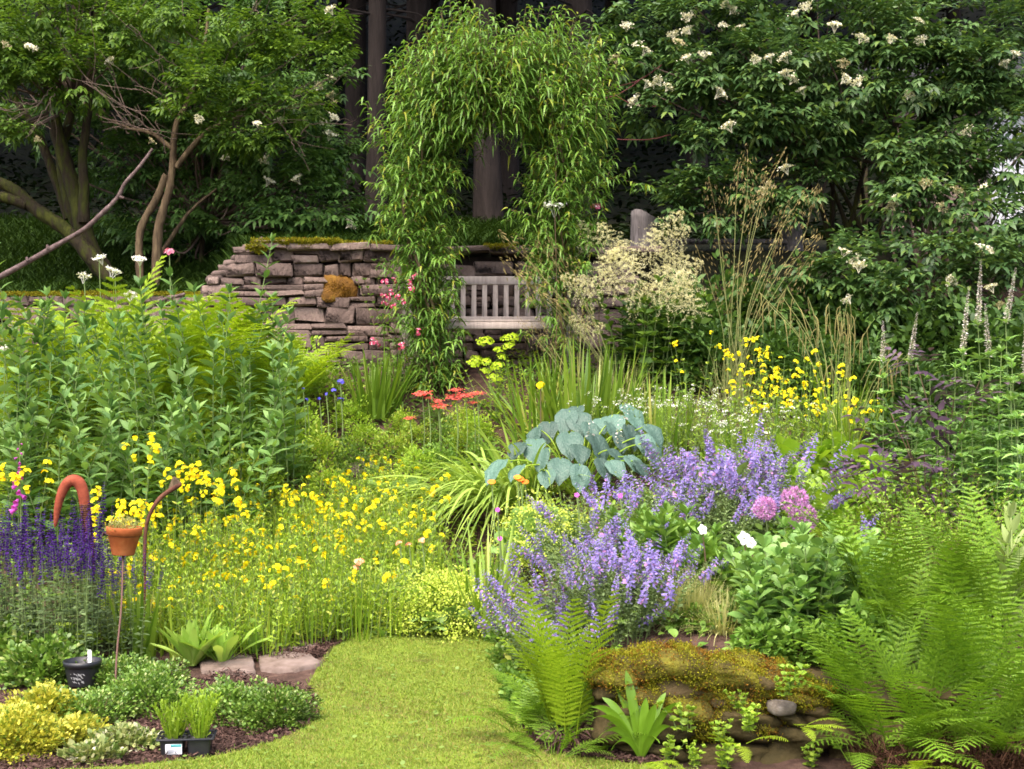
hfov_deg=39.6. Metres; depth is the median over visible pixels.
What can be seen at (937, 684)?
lady fern
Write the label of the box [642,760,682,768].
fern
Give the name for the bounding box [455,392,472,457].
coral yarrow
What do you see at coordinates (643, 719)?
harts tongue fern
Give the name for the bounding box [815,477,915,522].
broad leaf clump
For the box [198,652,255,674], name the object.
paving stone
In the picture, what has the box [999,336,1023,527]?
culvers root
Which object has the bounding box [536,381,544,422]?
yellow iris
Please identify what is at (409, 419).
coral yarrow
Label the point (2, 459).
leafy shrub
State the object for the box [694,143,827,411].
feather grass
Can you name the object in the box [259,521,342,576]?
monkey flower
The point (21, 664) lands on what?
shrub
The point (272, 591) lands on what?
monkey flower
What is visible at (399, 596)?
monkey flower
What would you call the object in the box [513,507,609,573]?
ladys mantle
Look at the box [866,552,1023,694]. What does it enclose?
lady fern
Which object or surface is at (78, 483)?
clay hook
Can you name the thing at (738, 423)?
white lace plant
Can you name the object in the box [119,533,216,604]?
monkey flower
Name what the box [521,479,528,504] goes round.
hawkweed
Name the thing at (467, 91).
willow arch
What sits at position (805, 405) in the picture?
monkey flower
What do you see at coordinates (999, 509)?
leafy shrub
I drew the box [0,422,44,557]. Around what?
tall perennial
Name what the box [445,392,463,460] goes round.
coral yarrow
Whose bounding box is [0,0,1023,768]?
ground
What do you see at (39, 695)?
shrub
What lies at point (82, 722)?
shrub
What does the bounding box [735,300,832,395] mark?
shade shrub
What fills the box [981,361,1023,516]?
culvers root
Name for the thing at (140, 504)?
monkey flower
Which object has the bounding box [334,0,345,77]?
spruce tree
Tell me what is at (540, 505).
catmint
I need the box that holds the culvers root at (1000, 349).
[974,344,1023,514]
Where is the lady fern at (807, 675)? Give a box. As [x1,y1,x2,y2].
[774,642,914,709]
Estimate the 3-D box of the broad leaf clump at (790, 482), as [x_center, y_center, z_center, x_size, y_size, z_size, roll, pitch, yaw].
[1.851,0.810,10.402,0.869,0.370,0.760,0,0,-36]
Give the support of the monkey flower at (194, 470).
on the ground at (824, 758)
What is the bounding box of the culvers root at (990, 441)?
[968,401,1013,536]
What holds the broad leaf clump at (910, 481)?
on the ground at (824, 758)
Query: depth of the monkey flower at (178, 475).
9.72 m
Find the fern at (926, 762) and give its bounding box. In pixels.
[890,760,957,768]
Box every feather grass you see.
[498,229,667,404]
[517,300,596,416]
[536,213,599,381]
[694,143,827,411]
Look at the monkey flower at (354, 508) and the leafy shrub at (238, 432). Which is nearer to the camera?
the monkey flower at (354, 508)
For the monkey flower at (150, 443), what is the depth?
9.65 m
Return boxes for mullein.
[986,500,1023,637]
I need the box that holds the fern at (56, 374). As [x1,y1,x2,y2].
[23,326,149,436]
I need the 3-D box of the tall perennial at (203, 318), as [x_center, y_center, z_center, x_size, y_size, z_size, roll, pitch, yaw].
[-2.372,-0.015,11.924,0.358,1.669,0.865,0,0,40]
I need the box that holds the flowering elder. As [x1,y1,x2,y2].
[573,0,1023,248]
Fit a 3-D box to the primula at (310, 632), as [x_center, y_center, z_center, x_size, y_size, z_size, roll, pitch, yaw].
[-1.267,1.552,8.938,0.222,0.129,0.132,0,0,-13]
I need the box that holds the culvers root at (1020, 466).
[999,443,1023,547]
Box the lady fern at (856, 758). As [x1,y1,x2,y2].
[812,703,966,768]
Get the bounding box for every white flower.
[697,524,706,591]
[737,531,749,568]
[746,537,756,556]
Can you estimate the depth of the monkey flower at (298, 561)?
9.43 m
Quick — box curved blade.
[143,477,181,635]
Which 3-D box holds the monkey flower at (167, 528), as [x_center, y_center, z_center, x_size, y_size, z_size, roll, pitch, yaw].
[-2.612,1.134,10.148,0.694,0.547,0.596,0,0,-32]
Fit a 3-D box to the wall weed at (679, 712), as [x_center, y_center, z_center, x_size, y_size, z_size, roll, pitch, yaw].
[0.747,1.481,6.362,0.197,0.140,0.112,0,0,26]
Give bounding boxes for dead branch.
[0,148,153,279]
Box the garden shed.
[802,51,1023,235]
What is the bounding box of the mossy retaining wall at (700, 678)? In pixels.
[582,636,1023,764]
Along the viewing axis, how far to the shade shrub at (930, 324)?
13.04 m
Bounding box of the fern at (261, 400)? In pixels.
[180,332,334,439]
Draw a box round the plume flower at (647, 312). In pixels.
[560,211,713,393]
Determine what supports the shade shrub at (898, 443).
on the ground at (824, 758)
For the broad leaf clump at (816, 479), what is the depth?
10.71 m
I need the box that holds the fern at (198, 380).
[106,288,264,451]
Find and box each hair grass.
[651,556,740,634]
[682,585,739,641]
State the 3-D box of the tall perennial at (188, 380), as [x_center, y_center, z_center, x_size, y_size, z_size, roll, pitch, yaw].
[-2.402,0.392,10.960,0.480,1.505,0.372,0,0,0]
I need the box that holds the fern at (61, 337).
[0,255,216,435]
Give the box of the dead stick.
[146,293,184,310]
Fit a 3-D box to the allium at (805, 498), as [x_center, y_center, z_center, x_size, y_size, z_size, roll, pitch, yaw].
[1.708,0.903,8.600,0.187,0.591,0.190,0,0,0]
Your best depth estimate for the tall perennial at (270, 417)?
10.67 m
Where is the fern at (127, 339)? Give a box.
[42,296,222,452]
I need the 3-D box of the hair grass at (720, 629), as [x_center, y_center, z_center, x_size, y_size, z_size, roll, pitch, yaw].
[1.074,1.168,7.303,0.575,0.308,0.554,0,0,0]
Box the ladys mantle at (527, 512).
[489,486,584,578]
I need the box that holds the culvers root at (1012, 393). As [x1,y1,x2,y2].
[985,356,1023,520]
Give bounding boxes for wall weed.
[656,699,698,731]
[659,734,686,761]
[686,740,706,765]
[709,718,733,741]
[715,737,740,768]
[723,689,748,709]
[733,702,760,732]
[774,675,798,695]
[779,663,810,688]
[801,744,823,766]
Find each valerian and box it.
[164,248,174,353]
[589,203,602,375]
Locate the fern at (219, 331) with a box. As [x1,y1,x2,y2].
[159,287,314,441]
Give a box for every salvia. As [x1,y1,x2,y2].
[0,493,50,633]
[0,496,27,621]
[0,502,45,650]
[4,518,75,643]
[13,519,93,668]
[25,526,86,639]
[50,513,102,655]
[55,481,108,649]
[65,500,125,648]
[75,524,122,657]
[100,541,163,662]
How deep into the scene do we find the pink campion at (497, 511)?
8.90 m
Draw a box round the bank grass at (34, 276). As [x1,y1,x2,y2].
[0,210,610,296]
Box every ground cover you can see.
[0,351,1022,692]
[42,348,1023,735]
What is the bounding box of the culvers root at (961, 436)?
[939,432,982,542]
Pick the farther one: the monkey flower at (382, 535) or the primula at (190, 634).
the monkey flower at (382, 535)
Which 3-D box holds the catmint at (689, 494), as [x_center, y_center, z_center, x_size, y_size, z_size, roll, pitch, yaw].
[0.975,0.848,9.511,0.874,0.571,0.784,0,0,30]
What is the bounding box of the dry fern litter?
[841,721,1023,768]
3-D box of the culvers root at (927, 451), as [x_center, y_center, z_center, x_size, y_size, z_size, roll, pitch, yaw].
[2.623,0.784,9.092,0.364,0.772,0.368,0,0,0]
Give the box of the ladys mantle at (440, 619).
[363,561,474,637]
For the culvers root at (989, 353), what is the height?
1.686 m
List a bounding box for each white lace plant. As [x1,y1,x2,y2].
[568,390,646,455]
[592,392,658,457]
[594,393,672,466]
[595,387,694,471]
[618,400,700,465]
[631,383,712,455]
[637,394,725,472]
[653,394,732,459]
[679,409,748,469]
[682,387,753,457]
[690,414,784,464]
[706,401,783,449]
[717,406,810,456]
[739,399,830,461]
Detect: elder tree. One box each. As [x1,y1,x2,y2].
[0,0,208,282]
[0,0,362,284]
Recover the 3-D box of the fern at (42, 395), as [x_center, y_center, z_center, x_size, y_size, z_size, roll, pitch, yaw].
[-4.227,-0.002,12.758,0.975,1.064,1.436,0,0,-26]
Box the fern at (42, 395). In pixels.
[0,327,102,442]
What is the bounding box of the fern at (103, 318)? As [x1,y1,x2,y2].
[24,285,277,409]
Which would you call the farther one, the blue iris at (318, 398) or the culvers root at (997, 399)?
the blue iris at (318, 398)
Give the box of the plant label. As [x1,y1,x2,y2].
[88,650,90,662]
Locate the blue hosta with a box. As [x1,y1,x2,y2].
[484,404,663,493]
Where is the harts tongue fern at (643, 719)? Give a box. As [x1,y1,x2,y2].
[592,671,675,757]
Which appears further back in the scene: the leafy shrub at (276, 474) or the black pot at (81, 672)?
the leafy shrub at (276, 474)
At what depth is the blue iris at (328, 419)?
12.20 m
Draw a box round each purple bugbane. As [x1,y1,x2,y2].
[813,448,985,553]
[841,395,958,534]
[884,344,1023,533]
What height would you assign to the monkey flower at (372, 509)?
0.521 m
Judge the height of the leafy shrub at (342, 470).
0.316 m
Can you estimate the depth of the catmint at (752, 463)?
10.14 m
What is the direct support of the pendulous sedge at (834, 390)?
on the ground at (824, 758)
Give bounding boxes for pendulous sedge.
[759,288,893,439]
[792,312,908,465]
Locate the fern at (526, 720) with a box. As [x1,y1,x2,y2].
[446,675,553,739]
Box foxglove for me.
[0,440,36,629]
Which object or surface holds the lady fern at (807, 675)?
on the ground at (824, 758)
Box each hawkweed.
[488,479,494,577]
[514,475,520,567]
[517,477,523,559]
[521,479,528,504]
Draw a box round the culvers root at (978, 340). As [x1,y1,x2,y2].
[955,262,1005,503]
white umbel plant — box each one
[0,344,11,472]
[76,272,91,354]
[92,253,105,359]
[105,265,121,311]
[124,290,137,382]
[131,255,146,297]
[543,201,566,370]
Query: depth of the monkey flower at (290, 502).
10.47 m
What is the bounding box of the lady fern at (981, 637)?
[804,593,1023,724]
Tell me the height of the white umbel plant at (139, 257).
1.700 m
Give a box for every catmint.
[468,578,596,675]
[480,567,585,647]
[493,583,589,670]
[496,536,644,635]
[500,579,677,690]
[507,530,666,626]
[518,510,634,593]
[520,473,661,549]
[544,531,689,631]
[552,510,669,583]
[558,552,690,645]
[562,470,677,532]
[579,523,695,605]
[585,534,741,630]
[605,474,718,534]
[614,444,767,532]
[638,426,777,518]
[641,441,787,533]
[656,433,817,525]
[656,483,777,551]
[670,433,851,537]
[679,425,801,506]
[689,470,815,543]
[737,464,853,538]
[751,413,766,493]
[774,444,787,515]
[860,512,880,535]
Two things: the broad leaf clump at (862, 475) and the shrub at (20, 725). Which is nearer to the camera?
the shrub at (20, 725)
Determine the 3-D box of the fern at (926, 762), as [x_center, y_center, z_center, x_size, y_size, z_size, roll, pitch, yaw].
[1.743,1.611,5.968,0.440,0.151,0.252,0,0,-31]
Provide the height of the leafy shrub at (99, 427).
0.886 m
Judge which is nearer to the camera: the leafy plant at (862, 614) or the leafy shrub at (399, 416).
the leafy plant at (862, 614)
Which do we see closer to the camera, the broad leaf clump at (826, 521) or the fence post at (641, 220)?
the broad leaf clump at (826, 521)
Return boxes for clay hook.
[53,474,96,648]
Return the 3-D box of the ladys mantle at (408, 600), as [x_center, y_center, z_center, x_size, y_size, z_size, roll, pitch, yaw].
[-0.511,1.455,9.266,0.917,0.597,0.856,0,0,0]
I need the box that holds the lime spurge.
[459,332,525,422]
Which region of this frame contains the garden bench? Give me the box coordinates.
[402,276,569,373]
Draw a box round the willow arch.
[356,0,656,410]
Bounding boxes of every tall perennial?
[0,242,55,506]
[0,297,59,489]
[0,299,51,477]
[0,325,36,519]
[0,349,69,536]
[0,393,52,555]
[0,400,44,561]
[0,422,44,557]
[0,436,76,569]
[2,326,39,459]
[2,361,78,524]
[10,292,91,467]
[24,286,55,487]
[37,301,149,468]
[46,289,95,462]
[49,310,124,509]
[49,391,123,553]
[53,387,129,548]
[53,435,120,561]
[65,419,142,558]
[66,335,156,517]
[70,303,147,463]
[84,361,127,536]
[87,316,135,493]
[95,402,185,546]
[106,310,179,518]
[114,441,167,562]
[117,380,203,543]
[131,275,163,448]
[132,314,174,481]
[141,363,202,529]
[153,439,199,548]
[154,299,194,456]
[159,266,209,458]
[160,394,221,533]
[170,337,227,525]
[183,400,257,531]
[184,281,273,463]
[201,436,269,540]
[202,283,239,458]
[213,305,297,466]
[223,348,304,517]
[226,338,265,495]
[229,233,279,441]
[243,408,294,532]
[256,330,302,496]
[259,291,288,425]
[263,315,298,451]
[266,360,311,500]
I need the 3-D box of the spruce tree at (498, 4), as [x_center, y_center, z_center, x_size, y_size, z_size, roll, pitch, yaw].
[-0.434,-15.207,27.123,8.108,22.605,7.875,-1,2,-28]
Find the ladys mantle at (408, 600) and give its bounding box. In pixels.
[373,562,482,639]
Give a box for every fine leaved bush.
[780,486,971,587]
[796,505,933,562]
[817,463,1023,588]
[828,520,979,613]
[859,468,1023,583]
[861,467,1021,578]
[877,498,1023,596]
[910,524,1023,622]
[921,487,1023,562]
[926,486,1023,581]
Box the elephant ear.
[696,460,773,497]
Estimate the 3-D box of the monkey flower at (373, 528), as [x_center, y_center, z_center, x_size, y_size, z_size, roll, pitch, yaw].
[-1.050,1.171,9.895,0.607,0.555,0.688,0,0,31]
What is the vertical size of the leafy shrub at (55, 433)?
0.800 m
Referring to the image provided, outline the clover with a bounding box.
[167,632,696,767]
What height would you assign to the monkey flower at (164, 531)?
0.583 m
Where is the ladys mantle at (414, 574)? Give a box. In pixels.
[352,555,465,632]
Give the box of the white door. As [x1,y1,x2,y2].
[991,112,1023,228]
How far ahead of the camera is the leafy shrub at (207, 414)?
11.93 m
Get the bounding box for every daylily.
[357,419,599,563]
[409,538,529,626]
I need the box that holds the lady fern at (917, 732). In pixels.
[804,702,990,768]
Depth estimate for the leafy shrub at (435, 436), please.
12.46 m
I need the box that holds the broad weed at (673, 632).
[668,629,710,653]
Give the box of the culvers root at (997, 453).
[971,432,1016,529]
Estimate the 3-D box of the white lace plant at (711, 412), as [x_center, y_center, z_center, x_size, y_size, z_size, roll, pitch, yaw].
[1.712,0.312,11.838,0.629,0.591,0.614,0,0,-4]
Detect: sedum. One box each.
[607,500,680,568]
[612,502,727,597]
[654,523,751,600]
[720,522,860,625]
[727,562,816,637]
[750,516,880,588]
[777,536,898,637]
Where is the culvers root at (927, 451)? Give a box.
[898,448,942,524]
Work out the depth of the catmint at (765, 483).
9.75 m
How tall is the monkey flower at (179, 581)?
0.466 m
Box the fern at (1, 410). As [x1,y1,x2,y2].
[0,330,87,424]
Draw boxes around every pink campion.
[495,507,500,641]
[498,536,503,641]
[574,493,580,540]
[618,493,622,513]
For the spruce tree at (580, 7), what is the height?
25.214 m
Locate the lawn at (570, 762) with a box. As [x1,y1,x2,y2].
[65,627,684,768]
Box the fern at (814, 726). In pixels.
[793,717,844,740]
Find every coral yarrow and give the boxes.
[403,416,416,465]
[411,390,432,451]
[425,397,433,466]
[430,402,451,468]
[435,399,444,469]
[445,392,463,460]
[448,387,464,467]
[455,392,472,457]
[467,401,478,468]
[469,391,482,455]
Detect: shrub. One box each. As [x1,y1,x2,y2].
[0,0,383,268]
[0,393,118,486]
[0,410,56,498]
[0,442,92,535]
[0,613,43,656]
[0,628,102,690]
[0,677,95,722]
[0,696,79,764]
[28,422,137,505]
[43,711,112,748]
[44,443,167,529]
[46,682,142,727]
[56,733,131,764]
[65,388,168,486]
[75,720,162,751]
[77,649,160,691]
[79,660,207,720]
[106,410,227,492]
[109,655,196,688]
[115,446,239,525]
[140,386,239,470]
[174,393,298,489]
[184,672,284,723]
[185,441,299,518]
[204,394,316,468]
[212,675,328,734]
[231,457,290,513]
[250,422,323,493]
[262,397,333,458]
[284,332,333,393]
[284,347,352,411]
[286,423,354,477]
[296,460,357,508]
[321,460,362,497]
[327,434,376,474]
[329,392,374,429]
[337,416,387,453]
[354,454,396,489]
[365,424,420,463]
[384,405,419,433]
[394,441,443,479]
[396,416,433,447]
[410,433,463,473]
[419,399,449,425]
[425,415,462,446]
[434,419,486,458]
[440,464,476,494]
[445,403,484,432]
[458,425,504,468]
[460,411,494,440]
[595,269,716,379]
[627,267,747,371]
[660,249,783,368]
[667,302,774,391]
[705,257,826,370]
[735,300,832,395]
[746,248,865,368]
[761,318,863,417]
[777,271,885,375]
[781,106,1023,349]
[799,258,938,383]
[808,325,911,416]
[853,335,959,435]
[856,393,952,480]
[860,274,977,391]
[866,272,1020,402]
[877,469,933,529]
[879,446,958,496]
[893,353,996,452]
[897,400,1001,474]
[914,480,968,538]
[925,287,1023,416]
[925,446,957,475]
[926,473,1013,542]
[932,462,999,532]
[938,358,1023,460]
[943,279,1023,419]
[954,413,1022,482]
[971,476,1022,539]
[989,454,1022,547]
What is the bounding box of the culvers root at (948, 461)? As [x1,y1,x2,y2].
[926,419,975,534]
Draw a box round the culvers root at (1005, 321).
[985,267,1023,507]
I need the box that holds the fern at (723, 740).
[706,732,787,762]
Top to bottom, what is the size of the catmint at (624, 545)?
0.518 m
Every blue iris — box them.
[302,388,305,435]
[305,398,309,434]
[317,397,321,459]
[325,393,328,464]
[331,388,336,463]
[337,379,343,459]
[337,397,343,447]
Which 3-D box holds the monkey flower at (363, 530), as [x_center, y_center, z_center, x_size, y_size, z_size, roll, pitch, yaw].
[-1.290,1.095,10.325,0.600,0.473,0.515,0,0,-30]
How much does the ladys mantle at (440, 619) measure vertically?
0.584 m
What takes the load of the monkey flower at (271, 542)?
on the ground at (824, 758)
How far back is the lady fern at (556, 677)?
6.53 m
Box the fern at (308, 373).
[195,290,363,413]
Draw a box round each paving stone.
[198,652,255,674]
[258,651,322,673]
[274,641,319,652]
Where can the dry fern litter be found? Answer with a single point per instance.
(1015, 761)
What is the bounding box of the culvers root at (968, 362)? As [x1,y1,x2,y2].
[933,358,987,520]
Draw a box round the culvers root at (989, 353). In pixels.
[964,304,1016,516]
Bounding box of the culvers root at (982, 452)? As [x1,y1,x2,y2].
[956,372,1007,522]
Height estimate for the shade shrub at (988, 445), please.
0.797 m
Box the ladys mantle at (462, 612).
[381,564,517,642]
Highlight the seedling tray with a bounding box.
[156,729,216,757]
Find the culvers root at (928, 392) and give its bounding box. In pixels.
[904,372,957,515]
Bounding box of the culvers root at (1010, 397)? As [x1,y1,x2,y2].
[984,375,1023,529]
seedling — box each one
[151,695,197,738]
[178,688,221,737]
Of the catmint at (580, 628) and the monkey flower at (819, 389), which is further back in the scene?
the monkey flower at (819, 389)
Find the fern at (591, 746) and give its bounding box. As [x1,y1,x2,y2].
[576,693,648,752]
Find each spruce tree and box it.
[82,0,105,110]
[189,0,205,24]
[195,0,307,200]
[260,0,350,206]
[280,0,297,103]
[297,0,405,209]
[333,0,443,222]
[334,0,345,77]
[365,0,472,213]
[386,0,499,188]
[439,0,500,146]
[452,0,545,209]
[455,0,472,25]
[473,0,564,221]
[506,0,593,218]
[603,0,618,53]
[648,0,744,195]
[746,0,768,102]
[798,0,816,50]
[823,0,985,181]
[922,0,960,31]
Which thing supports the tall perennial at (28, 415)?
on the ground at (824, 758)
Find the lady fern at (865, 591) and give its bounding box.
[787,500,974,637]
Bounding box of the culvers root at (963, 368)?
[935,294,986,510]
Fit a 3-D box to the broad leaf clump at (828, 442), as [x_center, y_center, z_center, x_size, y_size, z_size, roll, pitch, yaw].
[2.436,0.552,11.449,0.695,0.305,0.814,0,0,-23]
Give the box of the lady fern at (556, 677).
[488,576,621,754]
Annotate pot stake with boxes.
[101,532,143,711]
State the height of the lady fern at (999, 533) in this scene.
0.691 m
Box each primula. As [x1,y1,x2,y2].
[149,611,236,665]
[177,623,270,661]
[238,631,276,653]
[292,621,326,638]
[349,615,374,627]
[354,558,363,603]
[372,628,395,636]
[396,540,403,574]
[406,542,412,580]
[418,537,425,573]
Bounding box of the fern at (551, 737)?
[474,704,638,758]
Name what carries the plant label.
in the black pot at (81, 672)
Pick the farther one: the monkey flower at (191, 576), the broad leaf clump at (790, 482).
the broad leaf clump at (790, 482)
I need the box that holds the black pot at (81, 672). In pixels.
[63,656,101,686]
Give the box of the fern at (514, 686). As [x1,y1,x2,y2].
[482,655,569,717]
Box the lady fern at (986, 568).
[891,481,1023,633]
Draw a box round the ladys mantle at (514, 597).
[456,568,528,632]
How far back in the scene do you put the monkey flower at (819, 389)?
11.49 m
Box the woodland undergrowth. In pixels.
[0,0,1023,266]
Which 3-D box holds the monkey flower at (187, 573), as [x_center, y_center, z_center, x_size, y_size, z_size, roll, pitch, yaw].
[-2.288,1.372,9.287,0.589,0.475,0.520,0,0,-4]
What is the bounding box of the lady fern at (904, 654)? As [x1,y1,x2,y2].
[766,596,983,729]
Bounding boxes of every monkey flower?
[0,460,53,613]
[69,532,173,605]
[70,548,158,625]
[85,563,185,645]
[90,486,125,623]
[96,503,195,573]
[101,535,199,604]
[105,498,148,620]
[113,576,201,655]
[115,574,191,650]
[118,560,204,620]
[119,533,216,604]
[121,432,160,581]
[129,499,163,582]
[137,555,220,613]
[140,496,229,570]
[141,525,209,585]
[143,576,240,660]
[147,530,232,597]
[151,557,257,629]
[152,571,229,644]
[154,548,229,601]
[159,460,193,570]
[167,566,270,657]
[168,517,263,582]
[172,496,255,559]
[172,540,248,604]
[175,543,270,621]
[181,499,273,551]
[185,461,210,566]
[192,575,270,635]
[194,534,276,614]
[195,470,224,582]
[196,563,297,635]
[198,523,283,591]
[203,483,274,540]
[205,512,286,570]
[210,580,314,660]
[213,467,249,577]
[213,538,299,620]
[225,524,304,596]
[230,518,317,598]
[231,512,310,564]
[232,540,339,622]
[233,489,302,550]
[237,515,344,581]
[238,561,329,645]
[250,481,335,546]
[251,511,340,567]
[253,547,339,605]
[255,533,361,617]
[257,479,312,524]
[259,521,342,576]
[259,571,358,646]
[261,551,353,628]
[276,554,390,641]
[282,472,344,526]
[284,491,363,546]
[287,512,360,568]
[289,519,367,580]
[291,504,376,551]
[292,487,378,548]
[292,527,378,597]
[304,555,375,627]
[308,558,412,642]
[312,512,400,585]
[313,481,370,524]
[313,524,400,598]
[316,543,407,626]
[330,511,402,563]
[332,469,394,522]
[332,511,436,578]
[334,454,391,496]
[336,485,401,541]
[341,545,422,597]
[343,553,438,637]
[348,516,450,570]
[350,487,442,542]
[355,472,452,544]
[360,509,435,558]
[361,455,422,503]
[362,470,426,519]
[364,514,469,573]
[368,532,454,573]
[372,495,453,562]
[669,330,721,459]
[721,389,764,451]
[723,335,768,450]
[723,337,760,443]
[728,371,777,447]
[730,358,773,442]
[746,386,795,447]
[750,350,787,437]
[759,367,807,438]
[765,381,806,439]
[770,349,819,442]
[785,389,822,436]
[789,361,844,447]
[804,393,838,442]
[811,395,860,481]
[814,375,856,438]
[839,400,877,444]
[849,400,882,455]
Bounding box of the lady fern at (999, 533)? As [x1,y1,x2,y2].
[954,495,1023,622]
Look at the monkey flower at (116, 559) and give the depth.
9.66 m
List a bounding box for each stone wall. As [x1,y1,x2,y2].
[0,290,218,367]
[200,236,661,373]
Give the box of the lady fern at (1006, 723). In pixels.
[893,638,1023,766]
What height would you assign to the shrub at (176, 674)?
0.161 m
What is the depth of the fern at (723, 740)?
6.17 m
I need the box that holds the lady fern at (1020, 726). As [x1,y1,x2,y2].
[925,654,1023,763]
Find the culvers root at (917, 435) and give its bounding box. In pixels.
[889,411,935,525]
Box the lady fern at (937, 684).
[816,573,1020,741]
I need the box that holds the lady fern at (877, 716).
[777,637,996,762]
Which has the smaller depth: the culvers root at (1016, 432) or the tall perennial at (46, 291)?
the culvers root at (1016, 432)
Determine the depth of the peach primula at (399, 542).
9.30 m
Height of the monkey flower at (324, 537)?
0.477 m
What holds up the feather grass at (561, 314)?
on the ground at (824, 758)
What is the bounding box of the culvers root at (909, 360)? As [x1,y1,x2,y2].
[890,312,930,522]
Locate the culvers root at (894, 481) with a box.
[874,445,907,530]
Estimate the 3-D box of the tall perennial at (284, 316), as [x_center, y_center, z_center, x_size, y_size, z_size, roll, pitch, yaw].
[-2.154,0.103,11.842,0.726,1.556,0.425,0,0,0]
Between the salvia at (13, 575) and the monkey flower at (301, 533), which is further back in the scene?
the monkey flower at (301, 533)
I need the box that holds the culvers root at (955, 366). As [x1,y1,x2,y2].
[928,360,976,527]
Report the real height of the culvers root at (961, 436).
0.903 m
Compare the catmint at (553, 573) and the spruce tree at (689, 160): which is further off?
the spruce tree at (689, 160)
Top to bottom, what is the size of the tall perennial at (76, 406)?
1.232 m
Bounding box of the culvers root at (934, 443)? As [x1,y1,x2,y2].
[916,407,957,536]
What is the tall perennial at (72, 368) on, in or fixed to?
on the ground at (824, 758)
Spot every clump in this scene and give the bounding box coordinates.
[106,560,172,662]
[296,538,329,609]
[328,338,422,418]
[440,519,521,639]
[452,348,614,440]
[513,338,662,452]
[610,370,700,465]
[690,447,796,482]
[709,394,806,459]
[737,445,813,473]
[738,434,847,475]
[742,452,782,483]
[748,478,824,504]
[752,476,812,496]
[756,453,822,479]
[766,472,855,506]
[766,504,884,537]
[774,503,844,542]
[783,490,902,535]
[784,449,876,479]
[785,464,841,486]
[798,434,858,470]
[807,430,874,464]
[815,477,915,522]
[817,444,877,473]
[817,470,873,494]
[826,498,919,535]
[828,451,909,476]
[837,460,891,481]
[842,472,872,488]
[846,457,949,474]
[865,485,949,528]
[870,466,949,509]
[879,472,940,501]
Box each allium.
[752,496,776,531]
[780,486,809,520]
[788,503,818,531]
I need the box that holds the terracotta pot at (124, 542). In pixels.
[106,525,142,555]
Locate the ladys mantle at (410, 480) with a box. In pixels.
[348,464,440,521]
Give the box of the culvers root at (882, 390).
[861,323,910,526]
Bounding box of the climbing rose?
[355,259,462,401]
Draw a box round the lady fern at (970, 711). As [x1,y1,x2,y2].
[893,652,1023,762]
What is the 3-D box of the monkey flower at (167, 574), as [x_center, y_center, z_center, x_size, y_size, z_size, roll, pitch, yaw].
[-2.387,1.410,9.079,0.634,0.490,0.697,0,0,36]
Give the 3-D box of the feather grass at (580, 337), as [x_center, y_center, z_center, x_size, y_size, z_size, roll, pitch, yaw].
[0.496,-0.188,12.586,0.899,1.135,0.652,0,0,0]
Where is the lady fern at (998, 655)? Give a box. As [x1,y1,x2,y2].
[928,577,1023,730]
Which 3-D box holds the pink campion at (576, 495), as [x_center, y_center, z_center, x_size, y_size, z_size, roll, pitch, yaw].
[0.410,0.927,8.900,0.040,0.501,0.015,0,0,0]
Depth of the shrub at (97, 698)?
7.11 m
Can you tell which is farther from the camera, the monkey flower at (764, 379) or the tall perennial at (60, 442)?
the monkey flower at (764, 379)
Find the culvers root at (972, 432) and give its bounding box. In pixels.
[949,395,995,531]
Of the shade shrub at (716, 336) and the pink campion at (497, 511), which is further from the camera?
the shade shrub at (716, 336)
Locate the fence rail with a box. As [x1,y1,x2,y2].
[666,239,787,244]
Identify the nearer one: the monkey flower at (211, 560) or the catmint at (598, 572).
the catmint at (598, 572)
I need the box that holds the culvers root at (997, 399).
[977,395,1022,533]
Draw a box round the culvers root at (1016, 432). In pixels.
[992,411,1023,549]
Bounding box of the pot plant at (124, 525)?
[105,512,143,530]
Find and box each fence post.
[630,209,656,245]
[782,221,803,250]
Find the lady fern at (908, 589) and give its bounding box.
[811,505,1005,631]
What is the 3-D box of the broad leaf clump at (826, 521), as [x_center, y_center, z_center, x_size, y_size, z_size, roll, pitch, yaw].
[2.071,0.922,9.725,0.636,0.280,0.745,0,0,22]
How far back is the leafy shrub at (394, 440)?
12.16 m
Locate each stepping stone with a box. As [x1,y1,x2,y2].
[298,483,336,501]
[345,457,374,474]
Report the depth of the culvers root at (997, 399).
8.83 m

